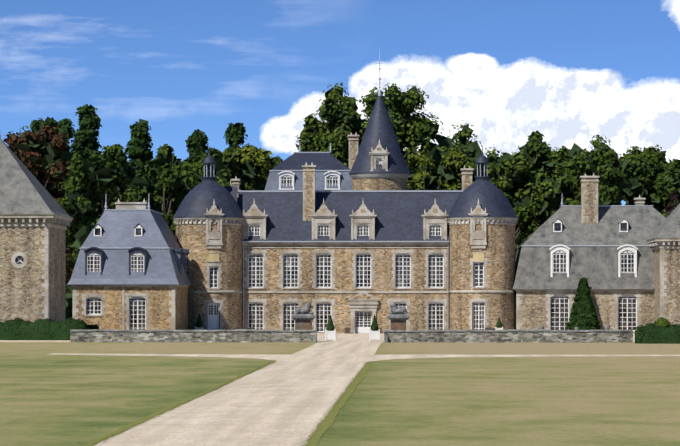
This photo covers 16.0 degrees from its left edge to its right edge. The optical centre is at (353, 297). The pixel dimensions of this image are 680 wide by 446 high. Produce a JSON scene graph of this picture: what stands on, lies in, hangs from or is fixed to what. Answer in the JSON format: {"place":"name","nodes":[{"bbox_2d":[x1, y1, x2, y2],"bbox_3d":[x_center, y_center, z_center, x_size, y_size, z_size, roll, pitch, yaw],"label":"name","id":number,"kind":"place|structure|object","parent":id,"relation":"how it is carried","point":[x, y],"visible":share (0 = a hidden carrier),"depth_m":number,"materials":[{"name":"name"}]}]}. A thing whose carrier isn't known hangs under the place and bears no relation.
{"place":"outdoors","nodes":[
{"label":"outdoors","id":0,"kind":"place"},
{"bbox_2d":[195,313,203,329],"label":"potted topiary","id":1,"kind":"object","parent":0,"point":[199,325],"depth_m":228.41,"materials":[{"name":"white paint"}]},
{"bbox_2d":[83,362,371,445],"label":"verge grass","id":2,"kind":"structure","parent":0,"point":[329,420],"depth_m":74.42,"materials":[{"name":"green plant"}]},
{"bbox_2d":[291,302,314,329],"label":"lion statue","id":3,"kind":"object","parent":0,"point":[303,317],"depth_m":189.93,"materials":[{"name":"grey stone"}]},
{"bbox_2d":[0,342,679,445],"bbox_3d":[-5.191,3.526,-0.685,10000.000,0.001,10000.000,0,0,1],"label":"ground","id":4,"kind":"structure","parent":0,"point":[46,399],"depth_m":90.46,"materials":[{"name":"green plant"}]},
{"bbox_2d":[0,132,72,321],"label":"pavilion","id":5,"kind":"structure","parent":4,"relation":"on","point":[35,219],"depth_m":199.98,"materials":[{"name":"grey stone"}]},
{"bbox_2d":[3,125,75,278],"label":"tree","id":6,"kind":"object","parent":4,"relation":"on","point":[48,146],"visible":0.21,"depth_m":267.39,"materials":[{"name":"brown plant"}]},
{"bbox_2d":[18,116,102,219],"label":"tree","id":7,"kind":"object","parent":4,"relation":"on","point":[63,126],"visible":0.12,"depth_m":277.05,"materials":[{"name":"green plant"}]},
{"bbox_2d":[66,104,104,306],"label":"tree","id":8,"kind":"object","parent":4,"relation":"on","point":[86,133],"visible":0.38,"depth_m":285.29,"materials":[{"name":"green plant"}]},
{"bbox_2d":[56,144,170,262],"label":"tree","id":9,"kind":"object","parent":4,"relation":"on","point":[111,175],"visible":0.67,"depth_m":262.58,"materials":[{"name":"green plant"}]},
{"bbox_2d":[68,199,191,329],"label":"pavilion","id":10,"kind":"structure","parent":4,"relation":"on","point":[130,271],"depth_m":220.56,"materials":[{"name":"stone"}]},
{"bbox_2d":[102,183,160,208],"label":"tree","id":11,"kind":"object","parent":4,"relation":"on","point":[158,185],"depth_m":295.85,"materials":[{"name":"green plant"}]},
{"bbox_2d":[121,119,156,201],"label":"tree","id":12,"kind":"object","parent":4,"relation":"on","point":[138,151],"visible":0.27,"depth_m":280.99,"materials":[{"name":"green plant"}]},
{"bbox_2d":[145,144,201,237],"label":"tree","id":13,"kind":"object","parent":4,"relation":"on","point":[169,172],"visible":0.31,"depth_m":266.98,"materials":[{"name":"green plant"}]},
{"bbox_2d":[184,129,208,167],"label":"tree","id":14,"kind":"object","parent":4,"relation":"on","point":[196,141],"visible":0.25,"depth_m":283.00,"materials":[{"name":"green plant"}]},
{"bbox_2d":[169,147,255,227],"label":"tree","id":15,"kind":"object","parent":4,"relation":"on","point":[225,169],"visible":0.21,"depth_m":264.58,"materials":[{"name":"green plant"}]},
{"bbox_2d":[223,123,247,151],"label":"tree","id":16,"kind":"object","parent":4,"relation":"on","point":[234,134],"visible":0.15,"depth_m":286.96,"materials":[{"name":"green plant"}]},
{"bbox_2d":[234,143,275,189],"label":"tree","id":17,"kind":"object","parent":4,"relation":"on","point":[255,164],"visible":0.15,"depth_m":266.76,"materials":[{"name":"green plant"}]},
{"bbox_2d":[273,156,282,166],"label":"tree","id":18,"kind":"object","parent":4,"relation":"on","point":[279,160],"depth_m":281.49,"materials":[{"name":"green plant"}]},
{"bbox_2d":[295,113,345,151],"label":"oak tree","id":19,"kind":"object","parent":4,"relation":"on","point":[308,133],"visible":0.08,"depth_m":297.99,"materials":[{"name":"green plant"}]},
{"bbox_2d":[66,202,627,318],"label":"treeline underwood","id":20,"kind":"object","parent":4,"relation":"on","point":[69,312],"depth_m":300.47,"materials":[{"name":"green plant"}]},
{"bbox_2d":[70,329,632,342],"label":"garden wall","id":21,"kind":"structure","parent":4,"relation":"on","point":[438,336],"depth_m":188.15,"materials":[{"name":"stone"}]},
{"bbox_2d":[314,82,482,167],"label":"tree","id":22,"kind":"object","parent":4,"relation":"on","point":[412,131],"visible":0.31,"depth_m":292.62,"materials":[{"name":"green plant"}]},
{"bbox_2d":[404,146,476,189],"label":"tree","id":23,"kind":"object","parent":4,"relation":"on","point":[437,168],"visible":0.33,"depth_m":269.66,"materials":[{"name":"green plant"}]},
{"bbox_2d":[447,140,519,255],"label":"tree","id":24,"kind":"object","parent":4,"relation":"on","point":[474,149],"visible":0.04,"depth_m":282.01,"materials":[{"name":"green plant"}]},
{"bbox_2d":[459,147,558,248],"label":"tree","id":25,"kind":"object","parent":4,"relation":"on","point":[512,178],"visible":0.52,"depth_m":267.76,"materials":[{"name":"green plant"}]},
{"bbox_2d":[508,130,561,229],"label":"tree","id":26,"kind":"object","parent":4,"relation":"on","point":[537,150],"visible":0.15,"depth_m":285.61,"materials":[{"name":"green plant"}]},
{"bbox_2d":[566,277,600,329],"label":"conical topiary","id":27,"kind":"object","parent":4,"relation":"on","point":[583,314],"visible":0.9,"depth_m":231.36,"materials":[{"name":"green plant"}]},
{"bbox_2d":[535,135,633,213],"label":"tree","id":28,"kind":"object","parent":4,"relation":"on","point":[560,159],"visible":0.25,"depth_m":274.30,"materials":[{"name":"green plant"}]},
{"bbox_2d":[551,195,625,212],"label":"tree","id":29,"kind":"object","parent":4,"relation":"on","point":[623,197],"depth_m":296.30,"materials":[{"name":"green plant"}]},
{"bbox_2d":[512,173,665,333],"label":"pavilion","id":30,"kind":"structure","parent":4,"relation":"on","point":[606,252],"depth_m":232.88,"materials":[{"name":"grey stone"}]},
{"bbox_2d":[567,145,668,217],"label":"tree","id":31,"kind":"object","parent":4,"relation":"on","point":[630,178],"visible":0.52,"depth_m":268.46,"materials":[{"name":"green plant"}]},
{"bbox_2d":[626,144,668,212],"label":"tree","id":32,"kind":"object","parent":4,"relation":"on","point":[659,164],"visible":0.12,"depth_m":279.17,"materials":[{"name":"green plant"}]},
{"bbox_2d":[635,323,679,343],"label":"hedge","id":33,"kind":"object","parent":4,"relation":"on","point":[651,333],"visible":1,"depth_m":183.52,"materials":[{"name":"green plant"}]},
{"bbox_2d":[644,158,679,215],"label":"tree","id":34,"kind":"object","parent":4,"relation":"on","point":[668,180],"visible":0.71,"depth_m":267.72,"materials":[{"name":"green plant"}]},
{"bbox_2d":[653,317,671,327],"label":"shrub","id":35,"kind":"object","parent":4,"relation":"on","point":[661,321],"visible":0.46,"depth_m":224.63,"materials":[{"name":"green plant"}]},
{"bbox_2d":[648,204,679,324],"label":"pavilion","id":36,"kind":"structure","parent":4,"relation":"on","point":[664,240],"depth_m":226.49,"materials":[{"name":"grey stone"}]},
{"bbox_2d":[664,189,679,214],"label":"purple tree","id":37,"kind":"object","parent":4,"relation":"on","point":[674,195],"visible":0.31,"depth_m":259.24,"materials":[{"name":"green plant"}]},
{"bbox_2d":[0,0,679,161],"bbox_3d":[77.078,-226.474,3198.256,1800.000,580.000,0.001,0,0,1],"label":"cloud","id":38,"kind":"structure","parent":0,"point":[512,108],"depth_m":3194.68,"materials":[{"name":"white"}]},
{"bbox_2d":[0,333,679,445],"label":"gravel path","id":39,"kind":"structure","parent":0,"point":[286,399],"depth_m":82.49,"materials":[{"name":"beige gravel"}]},
{"bbox_2d":[0,317,86,339],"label":"hedge","id":40,"kind":"object","parent":39,"relation":"on","point":[17,328],"visible":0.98,"depth_m":197.29,"materials":[{"name":"green plant"}]},
{"bbox_2d":[86,324,98,329],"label":"hedge","id":41,"kind":"object","parent":39,"relation":"on","point":[92,326],"visible":0.25,"depth_m":214.36,"materials":[{"name":"green plant"}]},
{"bbox_2d":[325,315,335,339],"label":"potted topiary","id":42,"kind":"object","parent":39,"relation":"on","point":[330,333],"depth_m":196.91,"materials":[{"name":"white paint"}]},
{"bbox_2d":[265,53,410,189],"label":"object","id":43,"kind":"object","parent":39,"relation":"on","point":[376,160],"visible":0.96,"depth_m":245.54,"materials":[{"name":"stone"}]},
{"bbox_2d":[173,146,517,333],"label":"chateau","id":44,"kind":"structure","parent":39,"relation":"on","point":[355,261],"depth_m":234.68,"materials":[{"name":"stone"}]},
{"bbox_2d":[369,315,379,340],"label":"potted topiary","id":45,"kind":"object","parent":39,"relation":"on","point":[374,334],"depth_m":196.82,"materials":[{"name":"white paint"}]},
{"bbox_2d":[0,0,679,204],"label":"sky","id":46,"kind":"structure","parent":0,"point":[637,39],"materials":[{"name":"blue"}]},
{"bbox_2d":[387,302,409,329],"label":"lion statue","id":47,"kind":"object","parent":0,"point":[398,317],"depth_m":189.74,"materials":[{"name":"grey stone"}]},
{"bbox_2d":[495,317,502,329],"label":"potted topiary","id":48,"kind":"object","parent":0,"point":[499,325],"depth_m":227.70,"materials":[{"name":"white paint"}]}
]}

